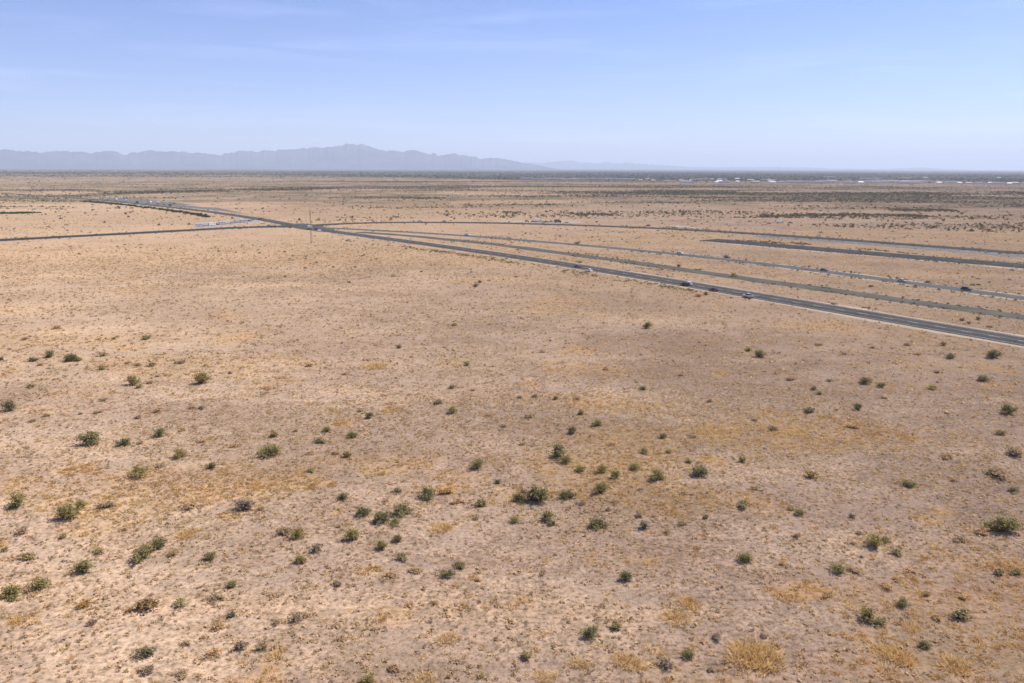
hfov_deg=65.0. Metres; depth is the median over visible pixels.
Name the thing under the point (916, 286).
roadside weeds
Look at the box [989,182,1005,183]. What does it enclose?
warehouse
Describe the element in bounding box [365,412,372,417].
desert bush
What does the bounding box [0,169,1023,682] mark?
ground
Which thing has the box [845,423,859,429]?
dry shrub
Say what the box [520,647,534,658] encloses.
desert bush
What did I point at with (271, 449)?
desert bush
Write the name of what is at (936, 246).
highway
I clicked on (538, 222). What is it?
gravel lot
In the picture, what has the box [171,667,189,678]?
dry shrub
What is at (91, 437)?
desert bush
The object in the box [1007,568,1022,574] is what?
desert bush
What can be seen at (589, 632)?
desert bush
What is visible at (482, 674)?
desert bush
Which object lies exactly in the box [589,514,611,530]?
desert bush
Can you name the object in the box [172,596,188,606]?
desert bush
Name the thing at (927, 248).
gravel apron
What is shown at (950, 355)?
desert bush
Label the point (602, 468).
desert bush
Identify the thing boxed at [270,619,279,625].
dry shrub
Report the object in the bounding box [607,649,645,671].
grass clump
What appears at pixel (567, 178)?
warehouse
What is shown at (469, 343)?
scrub
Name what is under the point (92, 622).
dry shrub
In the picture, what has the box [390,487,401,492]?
desert bush
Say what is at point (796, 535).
dry shrub
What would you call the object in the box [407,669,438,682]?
grass clump
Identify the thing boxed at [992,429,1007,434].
desert bush
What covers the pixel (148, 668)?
dry shrub
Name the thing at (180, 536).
grass clump
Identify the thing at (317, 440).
desert bush
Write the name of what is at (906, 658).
grass clump
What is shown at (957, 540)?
dry shrub
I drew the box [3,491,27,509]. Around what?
desert bush
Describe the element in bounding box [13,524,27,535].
dry shrub
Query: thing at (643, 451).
desert bush
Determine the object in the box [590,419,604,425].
desert bush
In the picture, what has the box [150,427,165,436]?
desert bush
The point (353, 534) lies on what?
desert bush
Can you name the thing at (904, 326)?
road shoulder
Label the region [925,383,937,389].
desert bush
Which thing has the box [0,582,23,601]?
desert bush
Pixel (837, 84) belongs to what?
sky
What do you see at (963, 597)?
dry shrub
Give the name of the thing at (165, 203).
gravel lot
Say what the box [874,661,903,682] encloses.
grass clump
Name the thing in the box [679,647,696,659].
desert bush
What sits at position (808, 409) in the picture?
desert bush
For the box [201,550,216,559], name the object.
desert bush
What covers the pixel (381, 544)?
desert bush
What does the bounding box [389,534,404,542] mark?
desert bush
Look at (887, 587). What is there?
dry shrub
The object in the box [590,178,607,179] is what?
warehouse
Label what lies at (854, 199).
desert brush
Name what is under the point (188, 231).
roadside weeds
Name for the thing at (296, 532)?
desert bush
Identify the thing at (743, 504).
desert bush
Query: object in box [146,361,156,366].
desert bush
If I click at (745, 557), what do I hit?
desert bush
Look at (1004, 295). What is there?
highway
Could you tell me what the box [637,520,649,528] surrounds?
dry shrub
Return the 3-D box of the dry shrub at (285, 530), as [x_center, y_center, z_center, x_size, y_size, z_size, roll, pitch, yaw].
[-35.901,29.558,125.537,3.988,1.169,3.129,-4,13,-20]
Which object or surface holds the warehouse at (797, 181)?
on the ground at (538, 615)
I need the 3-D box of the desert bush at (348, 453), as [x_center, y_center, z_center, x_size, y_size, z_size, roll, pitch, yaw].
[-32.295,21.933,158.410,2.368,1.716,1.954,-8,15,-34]
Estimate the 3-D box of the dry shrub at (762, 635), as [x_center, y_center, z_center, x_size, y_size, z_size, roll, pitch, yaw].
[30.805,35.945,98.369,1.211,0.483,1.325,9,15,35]
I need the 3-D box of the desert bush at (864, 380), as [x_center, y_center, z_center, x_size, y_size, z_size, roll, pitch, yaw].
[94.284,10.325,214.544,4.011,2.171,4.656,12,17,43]
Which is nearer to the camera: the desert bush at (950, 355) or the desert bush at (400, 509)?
the desert bush at (400, 509)
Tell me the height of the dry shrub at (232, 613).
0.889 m
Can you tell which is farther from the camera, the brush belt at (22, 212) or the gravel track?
the brush belt at (22, 212)
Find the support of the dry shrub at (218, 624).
on the ground at (538, 615)
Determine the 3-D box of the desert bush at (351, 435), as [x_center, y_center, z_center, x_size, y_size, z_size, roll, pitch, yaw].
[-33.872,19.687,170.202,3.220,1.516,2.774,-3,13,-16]
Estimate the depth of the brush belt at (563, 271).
450.01 m
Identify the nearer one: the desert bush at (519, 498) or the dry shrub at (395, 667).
the dry shrub at (395, 667)
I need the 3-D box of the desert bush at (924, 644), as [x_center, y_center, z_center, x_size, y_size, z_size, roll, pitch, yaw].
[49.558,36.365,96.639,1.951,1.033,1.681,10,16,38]
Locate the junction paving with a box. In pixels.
[283,223,332,231]
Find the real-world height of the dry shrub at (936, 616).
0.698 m
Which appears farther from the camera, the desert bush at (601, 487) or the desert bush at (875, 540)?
the desert bush at (601, 487)
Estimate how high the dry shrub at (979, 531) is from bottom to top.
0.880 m
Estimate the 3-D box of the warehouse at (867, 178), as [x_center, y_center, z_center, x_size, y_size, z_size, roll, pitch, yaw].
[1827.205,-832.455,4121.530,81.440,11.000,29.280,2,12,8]
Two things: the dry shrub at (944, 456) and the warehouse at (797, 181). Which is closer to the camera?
the dry shrub at (944, 456)
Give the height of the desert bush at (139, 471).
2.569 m
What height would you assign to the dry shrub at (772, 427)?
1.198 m
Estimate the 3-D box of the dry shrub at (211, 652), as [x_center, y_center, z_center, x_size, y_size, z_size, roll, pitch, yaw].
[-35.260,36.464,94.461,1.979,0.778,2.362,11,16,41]
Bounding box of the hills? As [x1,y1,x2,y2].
[525,160,1023,170]
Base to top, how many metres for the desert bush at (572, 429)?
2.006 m
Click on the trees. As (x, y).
(650, 173)
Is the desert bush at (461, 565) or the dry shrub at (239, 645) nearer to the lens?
the dry shrub at (239, 645)
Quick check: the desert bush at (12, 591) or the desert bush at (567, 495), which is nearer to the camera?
the desert bush at (12, 591)
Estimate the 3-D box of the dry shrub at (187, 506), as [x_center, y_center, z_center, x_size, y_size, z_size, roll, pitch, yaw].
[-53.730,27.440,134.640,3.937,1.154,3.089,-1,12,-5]
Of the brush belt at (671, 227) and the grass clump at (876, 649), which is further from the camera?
the brush belt at (671, 227)
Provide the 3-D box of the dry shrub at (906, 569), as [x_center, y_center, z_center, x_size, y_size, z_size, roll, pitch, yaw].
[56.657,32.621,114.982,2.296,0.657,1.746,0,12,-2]
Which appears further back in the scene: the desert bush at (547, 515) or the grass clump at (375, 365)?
the grass clump at (375, 365)
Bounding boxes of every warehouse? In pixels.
[538,178,553,179]
[557,178,576,179]
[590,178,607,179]
[786,181,808,182]
[859,178,877,179]
[867,181,888,182]
[896,181,920,183]
[901,180,927,182]
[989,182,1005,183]
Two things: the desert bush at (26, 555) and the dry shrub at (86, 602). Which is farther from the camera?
the desert bush at (26, 555)
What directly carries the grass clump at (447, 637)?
on the ground at (538, 615)
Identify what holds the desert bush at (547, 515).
on the ground at (538, 615)
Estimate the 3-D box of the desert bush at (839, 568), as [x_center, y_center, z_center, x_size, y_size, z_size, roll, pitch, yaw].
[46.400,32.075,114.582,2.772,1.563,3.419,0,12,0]
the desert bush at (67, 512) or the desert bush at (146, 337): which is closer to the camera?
the desert bush at (67, 512)
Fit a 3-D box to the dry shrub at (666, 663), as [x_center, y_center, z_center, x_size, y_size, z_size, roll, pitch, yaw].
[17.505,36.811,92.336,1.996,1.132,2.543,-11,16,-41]
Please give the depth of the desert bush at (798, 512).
133.16 m
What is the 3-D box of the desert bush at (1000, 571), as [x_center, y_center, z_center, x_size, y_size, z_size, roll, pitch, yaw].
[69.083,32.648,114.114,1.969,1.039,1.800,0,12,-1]
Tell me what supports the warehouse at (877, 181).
on the ground at (538, 615)
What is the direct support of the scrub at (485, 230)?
on the ground at (538, 615)
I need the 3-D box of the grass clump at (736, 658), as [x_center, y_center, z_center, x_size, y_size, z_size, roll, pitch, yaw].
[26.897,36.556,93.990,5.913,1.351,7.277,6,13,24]
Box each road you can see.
[0,226,312,240]
[698,239,1023,268]
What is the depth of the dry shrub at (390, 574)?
112.26 m
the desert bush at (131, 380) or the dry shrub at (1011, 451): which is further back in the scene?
the desert bush at (131, 380)
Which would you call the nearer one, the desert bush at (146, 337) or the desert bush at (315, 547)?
the desert bush at (315, 547)
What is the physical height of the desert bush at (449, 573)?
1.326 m
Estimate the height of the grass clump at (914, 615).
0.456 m
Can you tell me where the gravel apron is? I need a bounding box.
[754,235,1023,257]
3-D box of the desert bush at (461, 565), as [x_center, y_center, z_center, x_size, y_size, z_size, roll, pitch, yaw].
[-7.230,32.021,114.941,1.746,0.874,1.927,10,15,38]
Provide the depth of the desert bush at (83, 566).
113.28 m
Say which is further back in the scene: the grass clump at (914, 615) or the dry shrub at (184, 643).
the grass clump at (914, 615)
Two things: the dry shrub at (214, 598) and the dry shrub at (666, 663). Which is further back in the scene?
the dry shrub at (214, 598)
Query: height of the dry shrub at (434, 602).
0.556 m
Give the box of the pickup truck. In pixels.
[742,293,753,297]
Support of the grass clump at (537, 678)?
on the ground at (538, 615)
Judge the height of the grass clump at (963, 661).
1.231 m
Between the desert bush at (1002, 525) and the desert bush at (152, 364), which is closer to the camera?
the desert bush at (1002, 525)
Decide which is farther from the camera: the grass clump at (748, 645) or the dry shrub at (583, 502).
the dry shrub at (583, 502)
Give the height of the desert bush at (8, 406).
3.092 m
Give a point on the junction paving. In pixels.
(311, 224)
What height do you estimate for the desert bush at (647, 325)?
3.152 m
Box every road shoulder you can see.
[0,227,281,241]
[18,194,1023,347]
[339,228,1023,300]
[699,241,1023,269]
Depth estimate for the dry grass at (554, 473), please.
139.69 m
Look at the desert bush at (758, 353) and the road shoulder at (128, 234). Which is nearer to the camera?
the desert bush at (758, 353)
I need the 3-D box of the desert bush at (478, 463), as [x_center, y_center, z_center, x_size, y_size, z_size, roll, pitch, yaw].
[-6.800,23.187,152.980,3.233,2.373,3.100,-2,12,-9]
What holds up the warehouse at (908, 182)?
on the ground at (538, 615)
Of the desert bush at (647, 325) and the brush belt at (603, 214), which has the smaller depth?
the desert bush at (647, 325)
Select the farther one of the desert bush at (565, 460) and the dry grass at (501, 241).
the dry grass at (501, 241)
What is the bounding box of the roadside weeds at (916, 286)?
[322,228,1019,301]
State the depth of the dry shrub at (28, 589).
108.40 m
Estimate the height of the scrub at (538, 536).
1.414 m
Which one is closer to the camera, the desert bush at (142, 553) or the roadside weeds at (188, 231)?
the desert bush at (142, 553)
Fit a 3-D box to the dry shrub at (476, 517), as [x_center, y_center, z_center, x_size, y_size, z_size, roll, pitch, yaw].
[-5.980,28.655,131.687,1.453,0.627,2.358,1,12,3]
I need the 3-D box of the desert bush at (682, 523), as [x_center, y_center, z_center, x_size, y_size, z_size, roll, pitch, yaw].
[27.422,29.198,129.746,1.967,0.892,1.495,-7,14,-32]
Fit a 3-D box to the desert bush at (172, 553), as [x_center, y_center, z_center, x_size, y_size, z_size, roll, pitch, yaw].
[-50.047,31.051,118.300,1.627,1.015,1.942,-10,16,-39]
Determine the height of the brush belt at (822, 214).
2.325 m
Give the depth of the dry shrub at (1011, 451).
160.82 m
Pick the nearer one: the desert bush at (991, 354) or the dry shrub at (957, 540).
the dry shrub at (957, 540)
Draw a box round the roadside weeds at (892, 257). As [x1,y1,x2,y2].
[702,241,1023,265]
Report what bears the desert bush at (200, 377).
on the ground at (538, 615)
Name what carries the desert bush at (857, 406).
on the ground at (538, 615)
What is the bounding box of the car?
[960,286,971,290]
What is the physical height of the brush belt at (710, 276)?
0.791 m
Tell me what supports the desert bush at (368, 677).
on the ground at (538, 615)
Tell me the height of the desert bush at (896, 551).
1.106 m
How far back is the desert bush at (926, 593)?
108.40 m
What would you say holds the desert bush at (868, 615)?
on the ground at (538, 615)
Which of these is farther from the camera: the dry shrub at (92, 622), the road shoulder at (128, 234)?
the road shoulder at (128, 234)
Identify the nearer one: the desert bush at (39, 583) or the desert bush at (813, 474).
the desert bush at (39, 583)
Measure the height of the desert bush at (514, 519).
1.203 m
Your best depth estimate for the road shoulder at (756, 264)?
465.75 m
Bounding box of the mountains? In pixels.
[0,143,559,169]
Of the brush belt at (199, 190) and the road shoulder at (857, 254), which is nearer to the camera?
the road shoulder at (857, 254)
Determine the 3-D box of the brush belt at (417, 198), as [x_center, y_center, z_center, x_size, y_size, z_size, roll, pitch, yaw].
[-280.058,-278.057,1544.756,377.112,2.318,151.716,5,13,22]
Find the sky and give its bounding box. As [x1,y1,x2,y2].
[0,0,1023,169]
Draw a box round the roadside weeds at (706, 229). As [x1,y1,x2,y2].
[321,221,1022,253]
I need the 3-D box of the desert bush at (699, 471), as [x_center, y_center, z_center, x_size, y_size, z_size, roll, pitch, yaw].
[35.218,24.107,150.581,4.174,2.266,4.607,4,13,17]
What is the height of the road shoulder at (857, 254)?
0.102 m
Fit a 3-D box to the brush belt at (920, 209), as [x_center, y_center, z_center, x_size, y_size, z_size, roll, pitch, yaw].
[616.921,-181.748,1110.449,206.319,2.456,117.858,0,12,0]
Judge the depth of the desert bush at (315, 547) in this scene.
119.65 m
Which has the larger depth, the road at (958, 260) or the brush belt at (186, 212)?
the brush belt at (186, 212)
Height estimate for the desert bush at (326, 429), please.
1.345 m
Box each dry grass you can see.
[0,208,1023,281]
[0,347,1023,682]
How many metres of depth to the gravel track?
411.06 m
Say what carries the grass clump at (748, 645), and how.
on the ground at (538, 615)
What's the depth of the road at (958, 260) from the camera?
543.21 m
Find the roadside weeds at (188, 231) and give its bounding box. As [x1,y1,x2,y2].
[5,225,289,240]
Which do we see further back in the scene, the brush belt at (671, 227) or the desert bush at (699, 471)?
the brush belt at (671, 227)
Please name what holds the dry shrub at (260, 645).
on the ground at (538, 615)
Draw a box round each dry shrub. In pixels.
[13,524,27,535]
[21,585,34,594]
[72,598,93,610]
[87,618,97,625]
[93,500,116,508]
[119,596,162,613]
[137,662,155,673]
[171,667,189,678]
[174,359,187,363]
[179,500,203,509]
[179,639,192,647]
[201,647,223,658]
[205,592,225,604]
[210,617,222,630]
[225,610,235,617]
[228,640,249,650]
[229,498,256,512]
[253,640,269,649]
[270,526,292,538]
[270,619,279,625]
[287,611,305,622]
[333,579,343,586]
[382,571,396,578]
[387,663,401,672]
[408,566,424,573]
[430,600,437,604]
[432,397,443,403]
[435,487,453,494]
[451,497,465,502]
[471,513,478,519]
[524,413,534,417]
[577,500,585,505]
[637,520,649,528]
[654,658,675,668]
[711,632,722,641]
[760,632,767,638]
[767,425,777,430]
[790,532,801,537]
[823,591,831,598]
[844,565,863,573]
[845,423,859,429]
[878,580,894,591]
[902,567,917,572]
[930,613,944,621]
[941,452,952,459]
[951,534,965,542]
[958,594,969,599]
[976,529,989,534]
[984,465,1012,479]
[1004,445,1023,456]
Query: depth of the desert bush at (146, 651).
93.63 m
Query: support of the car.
on the highway at (1004, 295)
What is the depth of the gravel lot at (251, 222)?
801.27 m
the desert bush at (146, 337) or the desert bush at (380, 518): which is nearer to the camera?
the desert bush at (380, 518)
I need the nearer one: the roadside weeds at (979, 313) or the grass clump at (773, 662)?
the grass clump at (773, 662)
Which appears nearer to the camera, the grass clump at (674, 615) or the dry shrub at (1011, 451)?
the grass clump at (674, 615)
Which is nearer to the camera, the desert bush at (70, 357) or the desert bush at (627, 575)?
the desert bush at (627, 575)
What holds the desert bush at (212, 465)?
on the ground at (538, 615)
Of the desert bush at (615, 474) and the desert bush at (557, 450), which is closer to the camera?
the desert bush at (615, 474)
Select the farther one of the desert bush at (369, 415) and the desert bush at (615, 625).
the desert bush at (369, 415)
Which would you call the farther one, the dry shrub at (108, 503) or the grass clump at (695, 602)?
the dry shrub at (108, 503)
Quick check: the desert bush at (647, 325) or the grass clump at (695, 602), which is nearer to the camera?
the grass clump at (695, 602)
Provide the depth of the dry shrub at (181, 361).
234.04 m
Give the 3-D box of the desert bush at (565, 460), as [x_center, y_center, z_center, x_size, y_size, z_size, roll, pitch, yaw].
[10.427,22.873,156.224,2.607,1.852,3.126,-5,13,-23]
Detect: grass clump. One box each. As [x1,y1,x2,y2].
[173,528,199,540]
[365,361,388,369]
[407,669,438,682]
[431,520,453,533]
[435,630,462,646]
[530,668,556,682]
[566,655,594,670]
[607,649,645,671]
[658,608,696,625]
[672,595,702,607]
[722,640,767,672]
[724,635,782,662]
[740,640,795,675]
[863,640,909,662]
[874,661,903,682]
[878,641,928,670]
[900,620,922,634]
[909,611,920,618]
[935,650,980,679]
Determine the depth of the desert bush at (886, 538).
123.41 m
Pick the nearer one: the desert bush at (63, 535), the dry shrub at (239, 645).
the dry shrub at (239, 645)
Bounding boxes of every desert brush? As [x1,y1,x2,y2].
[0,171,1023,184]
[0,181,1023,232]
[3,212,1021,286]
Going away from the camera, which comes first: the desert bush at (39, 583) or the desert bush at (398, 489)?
the desert bush at (39, 583)
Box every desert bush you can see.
[0,398,17,411]
[0,545,10,551]
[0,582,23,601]
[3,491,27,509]
[17,550,37,559]
[26,356,39,361]
[26,576,53,590]
[43,349,54,357]
[51,501,84,520]
[56,532,67,538]
[62,353,77,360]
[70,557,96,575]
[73,429,104,445]
[74,499,87,508]
[91,548,103,553]
[97,364,107,368]
[98,351,108,355]
[114,436,130,445]
[124,374,140,384]
[126,463,147,479]
[131,542,155,563]
[131,646,157,660]
[141,334,152,339]
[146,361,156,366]
[149,535,167,550]
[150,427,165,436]
[165,549,177,555]
[172,448,186,457]
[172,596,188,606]
[191,371,213,383]
[201,460,217,468]
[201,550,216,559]
[222,579,236,589]
[255,443,282,457]
[270,430,279,436]
[286,524,307,540]
[290,555,309,564]
[308,543,323,552]
[312,437,325,442]
[320,425,331,431]
[334,491,348,500]
[342,448,352,456]
[342,526,361,539]
[346,431,359,438]
[355,506,371,518]
[357,672,375,682]
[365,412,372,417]
[372,511,391,525]
[375,538,387,548]
[388,515,400,527]
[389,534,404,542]
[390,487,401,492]
[392,499,415,518]
[392,551,407,560]
[416,484,436,501]
[436,568,456,577]
[445,405,457,413]
[457,562,466,570]
[468,458,483,468]
[473,497,487,506]
[476,670,484,677]
[508,515,521,522]
[511,492,526,503]
[515,484,551,501]
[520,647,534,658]
[537,508,555,520]
[546,442,567,455]
[546,517,558,525]
[558,455,572,464]
[558,488,578,499]
[567,425,576,433]
[572,465,585,471]
[578,621,601,639]
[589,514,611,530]
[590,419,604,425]
[591,480,610,493]
[595,463,608,473]
[607,619,624,629]
[609,469,620,478]
[618,569,634,580]
[628,462,640,470]
[638,447,649,454]
[642,321,653,327]
[648,466,669,479]
[659,432,666,437]
[678,520,687,524]
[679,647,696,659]
[688,463,710,476]
[734,551,755,563]
[738,456,746,462]
[738,499,749,508]
[753,348,768,357]
[793,507,804,515]
[803,407,814,412]
[804,467,822,478]
[828,561,848,574]
[852,403,863,409]
[856,603,879,624]
[859,377,872,384]
[865,532,884,547]
[874,616,889,629]
[876,382,888,387]
[881,536,892,544]
[887,548,902,556]
[892,596,911,608]
[900,479,916,486]
[916,639,932,649]
[921,589,931,596]
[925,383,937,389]
[941,352,955,357]
[951,606,974,620]
[977,374,993,381]
[978,514,1023,531]
[983,349,1003,357]
[991,567,1006,575]
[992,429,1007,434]
[998,403,1020,413]
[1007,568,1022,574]
[1008,485,1020,493]
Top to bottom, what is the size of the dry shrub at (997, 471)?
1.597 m
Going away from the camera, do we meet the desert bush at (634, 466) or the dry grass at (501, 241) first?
the desert bush at (634, 466)
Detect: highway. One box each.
[3,193,1023,345]
[313,222,1023,253]
[326,227,1023,299]
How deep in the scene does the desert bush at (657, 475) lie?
148.33 m
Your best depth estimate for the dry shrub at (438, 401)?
194.60 m
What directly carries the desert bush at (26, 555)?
on the ground at (538, 615)
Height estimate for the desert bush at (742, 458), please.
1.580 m
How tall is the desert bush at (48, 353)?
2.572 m
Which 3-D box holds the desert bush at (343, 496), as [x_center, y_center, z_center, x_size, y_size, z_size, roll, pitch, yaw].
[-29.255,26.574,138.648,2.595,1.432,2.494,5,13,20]
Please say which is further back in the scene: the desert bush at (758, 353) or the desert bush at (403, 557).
the desert bush at (758, 353)
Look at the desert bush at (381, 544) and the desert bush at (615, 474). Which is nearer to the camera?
the desert bush at (381, 544)
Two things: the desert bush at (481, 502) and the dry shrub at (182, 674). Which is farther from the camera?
the desert bush at (481, 502)
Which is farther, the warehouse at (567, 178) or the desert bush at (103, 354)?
the warehouse at (567, 178)
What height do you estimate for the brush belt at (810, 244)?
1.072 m
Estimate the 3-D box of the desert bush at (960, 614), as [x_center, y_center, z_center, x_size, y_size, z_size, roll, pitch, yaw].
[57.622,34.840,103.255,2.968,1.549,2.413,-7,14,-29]
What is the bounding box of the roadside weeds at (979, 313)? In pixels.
[357,231,1020,320]
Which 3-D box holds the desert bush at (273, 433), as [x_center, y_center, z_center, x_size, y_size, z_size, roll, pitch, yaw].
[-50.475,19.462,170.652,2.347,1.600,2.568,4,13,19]
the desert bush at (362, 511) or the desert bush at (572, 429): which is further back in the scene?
the desert bush at (572, 429)
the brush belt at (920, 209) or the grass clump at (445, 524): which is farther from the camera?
the brush belt at (920, 209)
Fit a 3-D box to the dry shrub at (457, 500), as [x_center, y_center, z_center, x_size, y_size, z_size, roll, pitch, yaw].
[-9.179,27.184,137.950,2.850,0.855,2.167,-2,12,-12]
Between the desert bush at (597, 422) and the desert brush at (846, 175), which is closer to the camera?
the desert bush at (597, 422)
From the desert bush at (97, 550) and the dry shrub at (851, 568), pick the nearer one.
the dry shrub at (851, 568)
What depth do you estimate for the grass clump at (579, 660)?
92.59 m
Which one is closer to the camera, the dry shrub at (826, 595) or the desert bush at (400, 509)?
the dry shrub at (826, 595)
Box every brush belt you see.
[0,211,41,213]
[79,200,214,216]
[86,187,361,194]
[306,194,445,199]
[347,239,700,291]
[496,211,621,215]
[541,190,1023,196]
[621,225,720,230]
[637,267,800,289]
[736,240,917,253]
[743,212,934,217]
[888,207,966,211]
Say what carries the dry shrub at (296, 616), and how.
on the ground at (538, 615)
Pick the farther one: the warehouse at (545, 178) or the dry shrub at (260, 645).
the warehouse at (545, 178)
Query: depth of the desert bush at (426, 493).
139.35 m
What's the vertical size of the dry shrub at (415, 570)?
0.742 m
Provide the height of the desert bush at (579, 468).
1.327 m
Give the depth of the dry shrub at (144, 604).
103.64 m
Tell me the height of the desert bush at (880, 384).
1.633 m
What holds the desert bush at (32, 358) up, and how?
on the ground at (538, 615)
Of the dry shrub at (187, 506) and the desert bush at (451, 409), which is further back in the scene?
the desert bush at (451, 409)
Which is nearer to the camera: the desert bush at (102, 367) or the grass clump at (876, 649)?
the grass clump at (876, 649)
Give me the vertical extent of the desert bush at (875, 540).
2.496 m
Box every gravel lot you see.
[79,198,244,213]
[193,220,262,227]
[501,220,581,222]
[674,226,701,228]
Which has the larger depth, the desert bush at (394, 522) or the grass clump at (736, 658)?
the desert bush at (394, 522)
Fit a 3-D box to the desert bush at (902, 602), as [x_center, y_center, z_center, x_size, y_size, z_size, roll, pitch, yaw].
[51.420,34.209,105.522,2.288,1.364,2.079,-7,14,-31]
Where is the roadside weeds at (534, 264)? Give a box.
[30,194,1014,348]
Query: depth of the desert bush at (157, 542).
120.21 m
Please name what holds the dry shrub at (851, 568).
on the ground at (538, 615)
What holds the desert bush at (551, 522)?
on the ground at (538, 615)
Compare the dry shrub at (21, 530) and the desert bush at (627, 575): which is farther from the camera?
the dry shrub at (21, 530)
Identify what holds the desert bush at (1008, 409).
on the ground at (538, 615)
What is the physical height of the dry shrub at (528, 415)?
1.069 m
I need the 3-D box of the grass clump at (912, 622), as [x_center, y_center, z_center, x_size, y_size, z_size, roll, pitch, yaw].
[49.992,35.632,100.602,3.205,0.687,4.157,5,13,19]
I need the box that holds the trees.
[0,171,1023,182]
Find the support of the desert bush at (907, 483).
on the ground at (538, 615)
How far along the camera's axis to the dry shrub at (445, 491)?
141.24 m
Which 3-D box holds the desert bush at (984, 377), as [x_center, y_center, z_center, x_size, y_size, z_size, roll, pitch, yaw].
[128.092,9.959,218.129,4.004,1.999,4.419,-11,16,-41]
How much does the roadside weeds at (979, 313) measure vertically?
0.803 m
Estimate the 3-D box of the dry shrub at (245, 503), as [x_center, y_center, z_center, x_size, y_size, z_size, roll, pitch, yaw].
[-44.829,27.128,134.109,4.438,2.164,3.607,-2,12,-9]
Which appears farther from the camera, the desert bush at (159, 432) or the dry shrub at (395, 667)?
the desert bush at (159, 432)
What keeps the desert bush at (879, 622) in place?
on the ground at (538, 615)
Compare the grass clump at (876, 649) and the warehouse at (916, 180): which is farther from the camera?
the warehouse at (916, 180)
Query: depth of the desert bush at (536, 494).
138.05 m
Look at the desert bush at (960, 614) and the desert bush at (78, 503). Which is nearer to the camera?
the desert bush at (960, 614)
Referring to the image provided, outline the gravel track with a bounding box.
[353,232,1023,319]
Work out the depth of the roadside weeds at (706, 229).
730.14 m
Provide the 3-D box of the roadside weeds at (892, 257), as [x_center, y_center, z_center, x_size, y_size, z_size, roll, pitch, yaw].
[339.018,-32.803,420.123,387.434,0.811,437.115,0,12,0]
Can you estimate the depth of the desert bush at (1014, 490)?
143.01 m
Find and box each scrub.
[0,200,1023,272]
[0,237,1023,439]
[0,340,1023,682]
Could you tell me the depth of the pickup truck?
355.43 m
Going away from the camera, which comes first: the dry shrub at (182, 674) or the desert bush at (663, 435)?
the dry shrub at (182, 674)
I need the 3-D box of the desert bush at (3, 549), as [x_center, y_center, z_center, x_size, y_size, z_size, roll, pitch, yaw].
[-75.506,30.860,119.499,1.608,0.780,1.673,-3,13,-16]
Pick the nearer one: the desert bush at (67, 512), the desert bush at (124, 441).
the desert bush at (67, 512)
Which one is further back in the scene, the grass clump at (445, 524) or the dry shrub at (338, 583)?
the grass clump at (445, 524)
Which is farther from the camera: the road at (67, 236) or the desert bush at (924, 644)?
the road at (67, 236)
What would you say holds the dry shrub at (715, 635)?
on the ground at (538, 615)
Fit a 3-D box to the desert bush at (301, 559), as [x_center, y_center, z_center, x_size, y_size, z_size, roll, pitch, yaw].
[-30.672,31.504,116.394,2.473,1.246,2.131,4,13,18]
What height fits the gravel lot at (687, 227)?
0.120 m
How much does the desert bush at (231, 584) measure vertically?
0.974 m
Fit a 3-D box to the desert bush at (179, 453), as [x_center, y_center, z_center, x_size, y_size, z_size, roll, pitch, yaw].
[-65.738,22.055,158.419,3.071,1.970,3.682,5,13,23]

